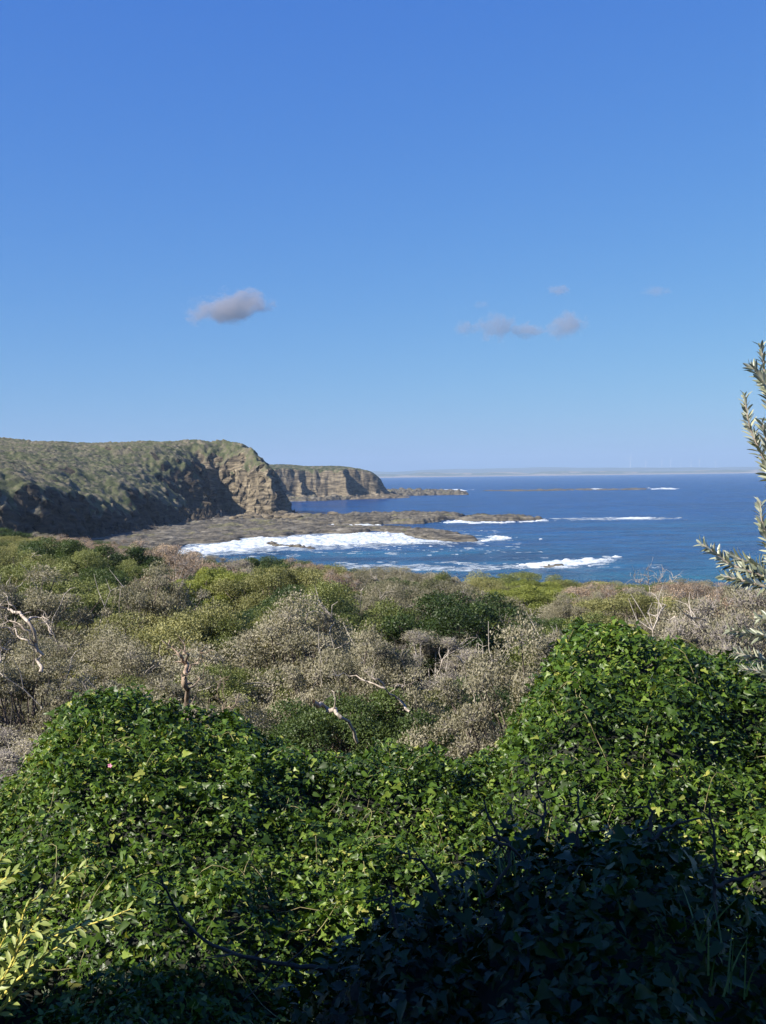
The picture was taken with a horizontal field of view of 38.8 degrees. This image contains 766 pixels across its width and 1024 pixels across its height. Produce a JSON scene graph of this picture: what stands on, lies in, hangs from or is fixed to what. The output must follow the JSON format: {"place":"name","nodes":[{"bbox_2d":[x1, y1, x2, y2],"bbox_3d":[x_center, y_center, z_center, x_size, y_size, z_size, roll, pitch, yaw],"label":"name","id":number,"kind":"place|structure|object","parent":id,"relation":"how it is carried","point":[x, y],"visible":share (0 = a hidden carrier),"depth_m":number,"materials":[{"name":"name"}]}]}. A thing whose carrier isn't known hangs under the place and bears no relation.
{"place":"outdoors","nodes":[
{"label":"outdoors","id":0,"kind":"place"},
{"bbox_2d":[0,437,297,539],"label":"headland","id":1,"kind":"structure","parent":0,"point":[71,490],"depth_m":473.33,"materials":[{"name":"plant"}]},
{"bbox_2d":[269,464,409,499],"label":"headland","id":2,"kind":"structure","parent":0,"point":[325,481],"depth_m":925.93,"materials":[{"name":"stone"}]},
{"bbox_2d":[0,0,765,471],"label":"sky","id":3,"kind":"structure","parent":0,"point":[370,235],"materials":[{"name":"blue"}]},
{"bbox_2d":[179,473,765,589],"bbox_3d":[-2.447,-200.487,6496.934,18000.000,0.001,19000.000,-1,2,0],"label":"sea","id":4,"kind":"structure","parent":0,"point":[716,509],"depth_m":397.20,"materials":[{"name":"liquid"}]},
{"bbox_2d":[79,515,477,548],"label":"rock shelf","id":5,"kind":"object","parent":4,"relation":"in","point":[224,528],"visible":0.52,"depth_m":376.53,"materials":[{"name":"stone"}]},
{"bbox_2d":[181,531,444,554],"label":"surf foam","id":6,"kind":"object","parent":4,"relation":"on","point":[363,538],"visible":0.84,"depth_m":325.93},
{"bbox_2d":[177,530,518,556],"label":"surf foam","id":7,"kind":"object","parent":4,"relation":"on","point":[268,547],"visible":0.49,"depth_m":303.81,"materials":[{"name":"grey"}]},
{"bbox_2d":[277,510,464,524],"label":"rock reef","id":8,"kind":"object","parent":4,"relation":"in","point":[392,517],"visible":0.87,"depth_m":468.79},
{"bbox_2d":[287,487,468,501],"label":"rock platform","id":9,"kind":"object","parent":4,"relation":"in","point":[411,492],"visible":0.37,"depth_m":1043.75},
{"bbox_2d":[337,561,508,570],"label":"surf foam","id":10,"kind":"object","parent":4,"relation":"on","point":[468,569],"visible":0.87,"depth_m":234.71,"materials":[{"name":"grey"}]},
{"bbox_2d":[443,519,547,523],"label":"surf foam","id":11,"kind":"object","parent":4,"relation":"on","point":[460,521],"visible":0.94,"depth_m":448.83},
{"bbox_2d":[455,513,542,520],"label":"rock reef","id":12,"kind":"object","parent":4,"relation":"in","point":[496,517],"visible":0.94,"depth_m":465.62},
{"bbox_2d":[484,488,648,490],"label":"rock reef","id":13,"kind":"object","parent":4,"relation":"in","point":[555,489],"visible":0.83,"depth_m":1260.52},
{"bbox_2d":[515,555,621,567],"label":"breaking wave","id":14,"kind":"object","parent":4,"relation":"on","point":[565,562],"visible":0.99,"depth_m":238.74,"materials":[{"name":"liquid"}]},
{"bbox_2d":[371,467,761,473],"bbox_3d":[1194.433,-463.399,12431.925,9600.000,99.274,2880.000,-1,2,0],"label":"hills","id":15,"kind":"structure","parent":0,"point":[531,470],"depth_m":12191.33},
{"bbox_2d":[376,469,765,477],"bbox_3d":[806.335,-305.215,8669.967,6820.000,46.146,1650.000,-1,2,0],"label":"coast","id":16,"kind":"structure","parent":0,"point":[438,474],"depth_m":8380.50},
{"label":"ground","id":17,"kind":"structure","parent":0,"visible":0},
{"bbox_2d":[0,699,37,734],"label":"shrub","id":18,"kind":"object","parent":17,"relation":"on","point":[18,727],"visible":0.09,"depth_m":18.02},
{"bbox_2d":[0,527,38,540],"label":"shrub","id":19,"kind":"object","parent":17,"relation":"on","point":[12,533],"visible":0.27,"depth_m":67.60,"materials":[{"name":"green plant"}]},
{"bbox_2d":[0,723,41,788],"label":"shrub","id":20,"kind":"object","parent":17,"relation":"on","point":[11,755],"visible":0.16,"depth_m":15.42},
{"bbox_2d":[1,693,54,734],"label":"shrub","id":21,"kind":"object","parent":17,"relation":"on","point":[24,705],"visible":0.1,"depth_m":19.98,"materials":[{"name":"grey plant"}]},
{"bbox_2d":[9,698,52,737],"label":"shrub","id":22,"kind":"object","parent":17,"relation":"on","point":[30,713],"visible":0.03,"depth_m":19.35,"materials":[{"name":"grey plant"}]},
{"bbox_2d":[0,549,64,585],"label":"shrub","id":23,"kind":"object","parent":17,"relation":"on","point":[8,561],"visible":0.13,"depth_m":40.35,"materials":[{"name":"green plant"}]},
{"bbox_2d":[0,616,67,712],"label":"shrub","id":24,"kind":"object","parent":17,"relation":"on","point":[7,638],"visible":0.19,"depth_m":22.89,"materials":[{"name":"grey plant"}]},
{"bbox_2d":[0,590,70,672],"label":"dead tree","id":25,"kind":"object","parent":17,"relation":"on","point":[35,641],"visible":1,"depth_m":15.54,"materials":[{"name":"grey wood"}]},
{"bbox_2d":[6,548,82,585],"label":"shrub","id":26,"kind":"object","parent":17,"relation":"on","point":[22,553],"visible":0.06,"depth_m":45.55,"materials":[{"name":"green plant"}]},
{"bbox_2d":[0,631,98,770],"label":"shrub","id":27,"kind":"object","parent":17,"relation":"on","point":[32,681],"visible":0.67,"depth_m":17.66,"materials":[{"name":"grey plant"}]},
{"bbox_2d":[0,562,104,697],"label":"shrub","id":28,"kind":"object","parent":17,"relation":"on","point":[37,604],"visible":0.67,"depth_m":24.70,"materials":[{"name":"grey plant"}]},
{"bbox_2d":[0,556,130,635],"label":"shrub","id":29,"kind":"object","parent":17,"relation":"on","point":[103,590],"visible":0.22,"depth_m":31.34,"materials":[{"name":"leaf"},{"name":"bark"}]},
{"bbox_2d":[0,847,135,1015],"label":"young wattle","id":30,"kind":"object","parent":17,"relation":"on","point":[17,950],"visible":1,"depth_m":2.58,"materials":[{"name":"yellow plant"}]},
{"bbox_2d":[14,534,124,580],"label":"shrub","id":31,"kind":"object","parent":17,"relation":"on","point":[65,546],"visible":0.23,"depth_m":47.42,"materials":[{"name":"leaf"},{"name":"bark"}]},
{"bbox_2d":[55,566,133,596],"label":"shrub","id":32,"kind":"object","parent":17,"relation":"on","point":[109,576],"visible":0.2,"depth_m":41.52,"materials":[{"name":"green plant"}]},
{"bbox_2d":[42,548,147,591],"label":"shrub","id":33,"kind":"object","parent":17,"relation":"on","point":[94,560],"visible":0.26,"depth_m":44.36,"materials":[{"name":"green plant"}]},
{"bbox_2d":[69,612,129,646],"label":"shrub","id":34,"kind":"object","parent":17,"relation":"on","point":[79,626],"visible":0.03,"depth_m":28.68,"materials":[{"name":"green plant"}]},
{"bbox_2d":[1,619,220,698],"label":"shrub","id":35,"kind":"object","parent":17,"relation":"on","point":[119,650],"visible":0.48,"depth_m":20.79,"materials":[{"name":"grey plant"}]},
{"bbox_2d":[58,543,172,577],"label":"shrub","id":36,"kind":"object","parent":17,"relation":"on","point":[140,557],"visible":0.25,"depth_m":47.76,"materials":[{"name":"green plant"}]},
{"bbox_2d":[76,660,174,699],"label":"shrub","id":37,"kind":"object","parent":17,"relation":"on","point":[125,664],"visible":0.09,"depth_m":19.96,"materials":[{"name":"grey plant"}]},
{"bbox_2d":[1,593,258,701],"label":"shrub","id":38,"kind":"object","parent":17,"relation":"on","point":[183,628],"visible":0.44,"depth_m":22.85,"materials":[{"name":"green plant"}]},
{"bbox_2d":[64,587,205,630],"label":"shrub","id":39,"kind":"object","parent":17,"relation":"on","point":[196,601],"visible":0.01,"depth_m":35.67,"materials":[{"name":"green plant"}]},
{"bbox_2d":[74,558,220,658],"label":"shrub","id":40,"kind":"object","parent":17,"relation":"on","point":[158,600],"visible":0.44,"depth_m":25.12,"materials":[{"name":"leaf"},{"name":"bark"}]},
{"bbox_2d":[122,539,207,579],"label":"shrub","id":41,"kind":"object","parent":17,"relation":"on","point":[165,550],"visible":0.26,"depth_m":50.40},
{"bbox_2d":[79,664,278,737],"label":"shrub","id":42,"kind":"object","parent":17,"relation":"on","point":[177,690],"visible":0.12,"depth_m":15.79,"materials":[{"name":"grey plant"}]},
{"bbox_2d":[128,550,244,590],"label":"shrub","id":43,"kind":"object","parent":17,"relation":"on","point":[180,574],"visible":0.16,"depth_m":41.36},
{"bbox_2d":[161,633,213,720],"bbox_3d":[-2.061,1.799,11.592,0.544,1.012,0.560,-1,2,0],"label":"dead tree","id":44,"kind":"object","parent":17,"relation":"on","point":[186,671],"visible":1,"depth_m":11.50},
{"bbox_2d":[161,565,268,610],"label":"shrub","id":45,"kind":"object","parent":17,"relation":"on","point":[204,576],"visible":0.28,"depth_m":36.56,"materials":[{"name":"green plant"}]},
{"bbox_2d":[100,661,346,739],"bbox_3d":[-2.841,3.493,18.954,4.290,2.236,3.579,1,2,35],"label":"shrub","id":46,"kind":"object","parent":17,"relation":"on","point":[234,677],"visible":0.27,"depth_m":18.12,"materials":[{"name":"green plant"}]},
{"bbox_2d":[189,558,257,578],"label":"shrub","id":47,"kind":"object","parent":17,"relation":"on","point":[243,564],"visible":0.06,"depth_m":45.46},
{"bbox_2d":[136,595,314,667],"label":"shrub","id":48,"kind":"object","parent":17,"relation":"on","point":[219,618],"visible":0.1,"depth_m":23.63,"materials":[{"name":"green plant"}]},
{"bbox_2d":[154,608,300,703],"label":"shrub","id":49,"kind":"object","parent":17,"relation":"on","point":[233,621],"visible":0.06,"depth_m":23.40,"materials":[{"name":"grey plant"}]},
{"bbox_2d":[211,670,246,711],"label":"dead shrub","id":50,"kind":"object","parent":17,"relation":"on","point":[223,706],"visible":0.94,"depth_m":11.18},
{"bbox_2d":[212,700,274,730],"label":"shrub","id":51,"kind":"object","parent":17,"relation":"on","point":[242,712],"visible":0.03,"depth_m":17.03,"materials":[{"name":"grey plant"}]},
{"bbox_2d":[241,555,297,574],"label":"shrub","id":52,"kind":"object","parent":17,"relation":"on","point":[264,561],"visible":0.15,"depth_m":54.76,"materials":[{"name":"green plant"}]},
{"bbox_2d":[201,563,356,611],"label":"shrub","id":53,"kind":"object","parent":17,"relation":"on","point":[267,582],"visible":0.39,"depth_m":35.00,"materials":[{"name":"green plant"}]},
{"bbox_2d":[159,586,399,745],"bbox_3d":[-1.622,3.100,19.982,5.114,3.294,4.481,2,7,-17],"label":"shrub","id":54,"kind":"object","parent":17,"relation":"on","point":[292,634],"visible":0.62,"depth_m":19.68,"materials":[{"name":"beige plant"}]},
{"bbox_2d":[283,557,327,578],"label":"shrub","id":55,"kind":"object","parent":17,"relation":"on","point":[290,560],"visible":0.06,"depth_m":50.70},
{"bbox_2d":[247,581,379,621],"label":"shrub","id":56,"kind":"object","parent":17,"relation":"on","point":[288,589],"visible":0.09,"depth_m":31.47,"materials":[{"name":"green plant"}]},
{"bbox_2d":[270,625,361,678],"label":"shrub","id":57,"kind":"object","parent":17,"relation":"on","point":[347,642],"visible":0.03,"depth_m":23.68,"materials":[{"name":"grey plant"}]},
{"bbox_2d":[290,560,351,583],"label":"shrub","id":58,"kind":"object","parent":17,"relation":"on","point":[335,571],"visible":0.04,"depth_m":46.35,"materials":[{"name":"grey plant"}]},
{"bbox_2d":[244,577,423,662],"bbox_3d":[-1.461,3.177,25.944,4.493,3.245,5.737,-4,0,31],"label":"shrub","id":59,"kind":"object","parent":17,"relation":"on","point":[322,589],"visible":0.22,"depth_m":25.94,"materials":[{"name":"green plant"}]},
{"bbox_2d":[312,690,357,742],"bbox_3d":[-0.463,1.999,10.635,0.358,0.579,0.386,0,2,28],"label":"fallen log","id":60,"kind":"object","parent":17,"relation":"on","point":[334,709],"visible":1,"depth_m":10.59,"materials":[{"name":"grey wood"}]},
{"bbox_2d":[321,567,363,593],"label":"shrub","id":61,"kind":"object","parent":17,"relation":"on","point":[330,575],"visible":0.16,"depth_m":41.95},
{"bbox_2d":[260,620,447,756],"bbox_3d":[-0.363,3.205,17.233,3.202,3.123,2.370,3,3,33],"label":"shrub","id":62,"kind":"object","parent":17,"relation":"on","point":[381,670],"visible":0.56,"depth_m":16.95,"materials":[{"name":"beige plant"}]},
{"bbox_2d":[330,569,385,590],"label":"shrub","id":63,"kind":"object","parent":17,"relation":"on","point":[357,578],"visible":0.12,"depth_m":44.83,"materials":[{"name":"grey plant"}]},
{"bbox_2d":[255,686,465,760],"bbox_3d":[-0.648,3.612,16.071,3.277,2.216,3.638,-2,2,-25],"label":"shrub","id":64,"kind":"object","parent":17,"relation":"on","point":[311,724],"visible":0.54,"depth_m":15.29,"materials":[{"name":"leaf"},{"name":"bark"}]},
{"bbox_2d":[275,676,467,752],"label":"shrub","id":65,"kind":"object","parent":17,"relation":"on","point":[432,698],"visible":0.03,"depth_m":18.62,"materials":[{"name":"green plant"}]},
{"bbox_2d":[362,569,402,586],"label":"shrub","id":66,"kind":"object","parent":17,"relation":"on","point":[387,576],"visible":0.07,"depth_m":46.34,"materials":[{"name":"grey plant"}]},
{"bbox_2d":[0,616,765,1023],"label":"ivy cover","id":67,"kind":"object","parent":17,"relation":"on","point":[236,832],"visible":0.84,"depth_m":5.08,"materials":[{"name":"green plant"}]},
{"bbox_2d":[358,565,421,582],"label":"shrub","id":68,"kind":"object","parent":17,"relation":"on","point":[378,569],"visible":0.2,"depth_m":52.52,"materials":[{"name":"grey plant"}]},
{"bbox_2d":[361,577,421,606],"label":"shrub","id":69,"kind":"object","parent":17,"relation":"on","point":[406,582],"visible":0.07,"depth_m":39.80,"materials":[{"name":"green plant"}]},
{"bbox_2d":[356,583,429,626],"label":"shrub","id":70,"kind":"object","parent":17,"relation":"on","point":[398,597],"visible":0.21,"depth_m":31.91,"materials":[{"name":"grey plant"}]},
{"bbox_2d":[342,579,445,622],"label":"shrub","id":71,"kind":"object","parent":17,"relation":"on","point":[416,591],"visible":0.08,"depth_m":35.53,"materials":[{"name":"grey plant"}]},
{"bbox_2d":[391,572,431,582],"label":"shrub","id":72,"kind":"object","parent":17,"relation":"on","point":[415,576],"visible":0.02,"depth_m":50.68,"materials":[{"name":"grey plant"}]},
{"bbox_2d":[315,587,526,686],"bbox_3d":[0.949,3.386,26.003,5.225,3.114,4.799,-1,2,3],"label":"shrub","id":73,"kind":"object","parent":17,"relation":"on","point":[441,621],"visible":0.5,"depth_m":25.36,"materials":[{"name":"leaf"},{"name":"bark"}]},
{"bbox_2d":[376,630,465,682],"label":"shrub","id":74,"kind":"object","parent":17,"relation":"on","point":[399,646],"visible":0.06,"depth_m":25.29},
{"bbox_2d":[354,625,514,700],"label":"shrub","id":75,"kind":"object","parent":17,"relation":"on","point":[450,647],"visible":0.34,"depth_m":23.68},
{"bbox_2d":[409,570,473,599],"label":"shrub","id":76,"kind":"object","parent":17,"relation":"on","point":[454,579],"visible":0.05,"depth_m":45.84,"materials":[{"name":"grey plant"}]},
{"bbox_2d":[414,570,478,618],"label":"shrub","id":77,"kind":"object","parent":17,"relation":"on","point":[443,577],"visible":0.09,"depth_m":40.49,"materials":[{"name":"green plant"}]},
{"bbox_2d":[357,576,537,616],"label":"shrub","id":78,"kind":"object","parent":17,"relation":"on","point":[451,588],"visible":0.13,"depth_m":37.29,"materials":[{"name":"green plant"}]},
{"bbox_2d":[416,672,517,735],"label":"shrub","id":79,"kind":"object","parent":17,"relation":"on","point":[489,694],"visible":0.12,"depth_m":19.68,"materials":[{"name":"grey plant"}]},
{"bbox_2d":[395,610,569,765],"bbox_3d":[2.097,3.005,14.771,3.356,3.528,3.533,-9,3,-39],"label":"shrub","id":80,"kind":"object","parent":17,"relation":"on","point":[471,715],"visible":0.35,"depth_m":14.52,"materials":[{"name":"beige plant"}]},
{"bbox_2d":[328,661,412,712],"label":"dead branch","id":81,"kind":"object","parent":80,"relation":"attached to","point":[396,697],"visible":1,"depth_m":13.04,"materials":[{"name":"grey wood"}]},
{"bbox_2d":[460,569,509,593],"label":"shrub","id":82,"kind":"object","parent":17,"relation":"on","point":[481,576],"visible":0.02,"depth_m":49.95,"materials":[{"name":"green plant"}]},
{"bbox_2d":[457,576,517,596],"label":"shrub","id":83,"kind":"object","parent":17,"relation":"on","point":[484,583],"visible":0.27,"depth_m":45.60,"materials":[{"name":"green plant"}]},
{"bbox_2d":[258,771,765,1023],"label":"ivy mound","id":84,"kind":"object","parent":17,"relation":"on","point":[600,951],"visible":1,"depth_m":2.11,"materials":[{"name":"green plant"}]},
{"bbox_2d":[147,875,345,999],"bbox_3d":[-0.278,0.865,2.218,0.402,0.266,0.060,-1,2,0],"label":"bare twig","id":85,"kind":"object","parent":84,"relation":"attached to","point":[263,960],"visible":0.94,"depth_m":2.23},
{"bbox_2d":[462,834,545,905],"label":"grass tuft","id":86,"kind":"object","parent":84,"relation":"on","point":[514,872],"visible":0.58,"depth_m":2.23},
{"bbox_2d":[626,880,745,949],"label":"grass tuft","id":87,"kind":"object","parent":84,"relation":"on","point":[706,935],"visible":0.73,"depth_m":2.04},
{"bbox_2d":[707,927,755,999],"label":"grass tuft","id":88,"kind":"object","parent":84,"relation":"on","point":[729,977],"visible":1,"depth_m":1.84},
{"bbox_2d":[471,584,579,615],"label":"shrub","id":89,"kind":"object","parent":17,"relation":"on","point":[532,595],"visible":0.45,"depth_m":39.00,"materials":[{"name":"green plant"}]},
{"bbox_2d":[507,578,553,588],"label":"shrub","id":90,"kind":"object","parent":17,"relation":"on","point":[522,581],"visible":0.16,"depth_m":53.67,"materials":[{"name":"green plant"}]},
{"bbox_2d":[488,571,578,586],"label":"shrub","id":91,"kind":"object","parent":17,"relation":"on","point":[519,576],"visible":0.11,"depth_m":57.99,"materials":[{"name":"green plant"}]},
{"bbox_2d":[496,614,571,665],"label":"shrub","id":92,"kind":"object","parent":17,"relation":"on","point":[559,622],"visible":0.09,"depth_m":29.79,"materials":[{"name":"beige plant"}]},
{"bbox_2d":[452,610,617,689],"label":"shrub","id":93,"kind":"object","parent":17,"relation":"on","point":[516,657],"visible":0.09,"depth_m":25.03,"materials":[{"name":"beige plant"}]},
{"bbox_2d":[539,589,603,627],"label":"shrub","id":94,"kind":"object","parent":17,"relation":"on","point":[563,610],"visible":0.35,"depth_m":33.66,"materials":[{"name":"beige plant"}]},
{"bbox_2d":[531,582,620,610],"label":"shrub","id":95,"kind":"object","parent":17,"relation":"on","point":[581,592],"visible":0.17,"depth_m":40.02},
{"bbox_2d":[525,603,637,625],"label":"shrub","id":96,"kind":"object","parent":17,"relation":"on","point":[542,614],"visible":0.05,"depth_m":35.23,"materials":[{"name":"beige plant"}]},
{"bbox_2d":[560,590,625,616],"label":"shrub","id":97,"kind":"object","parent":17,"relation":"on","point":[597,593],"visible":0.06,"depth_m":37.46,"materials":[{"name":"beige plant"}]},
{"bbox_2d":[569,591,690,631],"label":"shrub","id":98,"kind":"object","parent":17,"relation":"on","point":[605,604],"visible":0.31,"depth_m":33.47,"materials":[{"name":"leaf"},{"name":"bark"}]},
{"bbox_2d":[609,584,672,617],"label":"shrub","id":99,"kind":"object","parent":17,"relation":"on","point":[633,590],"visible":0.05,"depth_m":37.24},
{"bbox_2d":[601,588,684,623],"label":"shrub","id":100,"kind":"object","parent":17,"relation":"on","point":[661,595],"visible":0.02,"depth_m":35.14,"materials":[{"name":"beige plant"}]},
{"bbox_2d":[617,581,678,591],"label":"shrub","id":101,"kind":"object","parent":17,"relation":"on","point":[645,586],"visible":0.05,"depth_m":57.34,"materials":[{"name":"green plant"}]},
{"bbox_2d":[628,559,682,592],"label":"dead shrub","id":102,"kind":"object","parent":17,"relation":"on","point":[638,580],"visible":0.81,"depth_m":45.77,"materials":[{"name":"plant"}]},
{"bbox_2d":[618,597,729,654],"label":"shrub","id":103,"kind":"object","parent":17,"relation":"on","point":[661,626],"visible":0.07,"depth_m":24.19,"materials":[{"name":"beige plant"}]},
{"bbox_2d":[652,581,730,604],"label":"shrub","id":104,"kind":"object","parent":17,"relation":"on","point":[696,590],"visible":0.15,"depth_m":39.56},
{"bbox_2d":[628,574,765,676],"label":"shrub","id":105,"kind":"object","parent":17,"relation":"on","point":[693,633],"visible":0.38,"depth_m":18.96,"materials":[{"name":"plant"}]},
{"bbox_2d":[646,582,760,634],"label":"shrub","id":106,"kind":"object","parent":17,"relation":"on","point":[680,593],"visible":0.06,"depth_m":27.89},
{"bbox_2d":[688,580,735,603],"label":"shrub","id":107,"kind":"object","parent":17,"relation":"on","point":[705,583],"visible":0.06,"depth_m":47.30,"materials":[{"name":"grey plant"}]},
{"bbox_2d":[676,584,764,619],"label":"shrub","id":108,"kind":"object","parent":17,"relation":"on","point":[721,599],"visible":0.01,"depth_m":30.84,"materials":[{"name":"grey plant"}]},
{"bbox_2d":[694,340,765,682],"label":"silver leaved shrub","id":109,"kind":"object","parent":17,"relation":"on","point":[756,569],"visible":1,"depth_m":2.72,"materials":[{"name":"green plant"}]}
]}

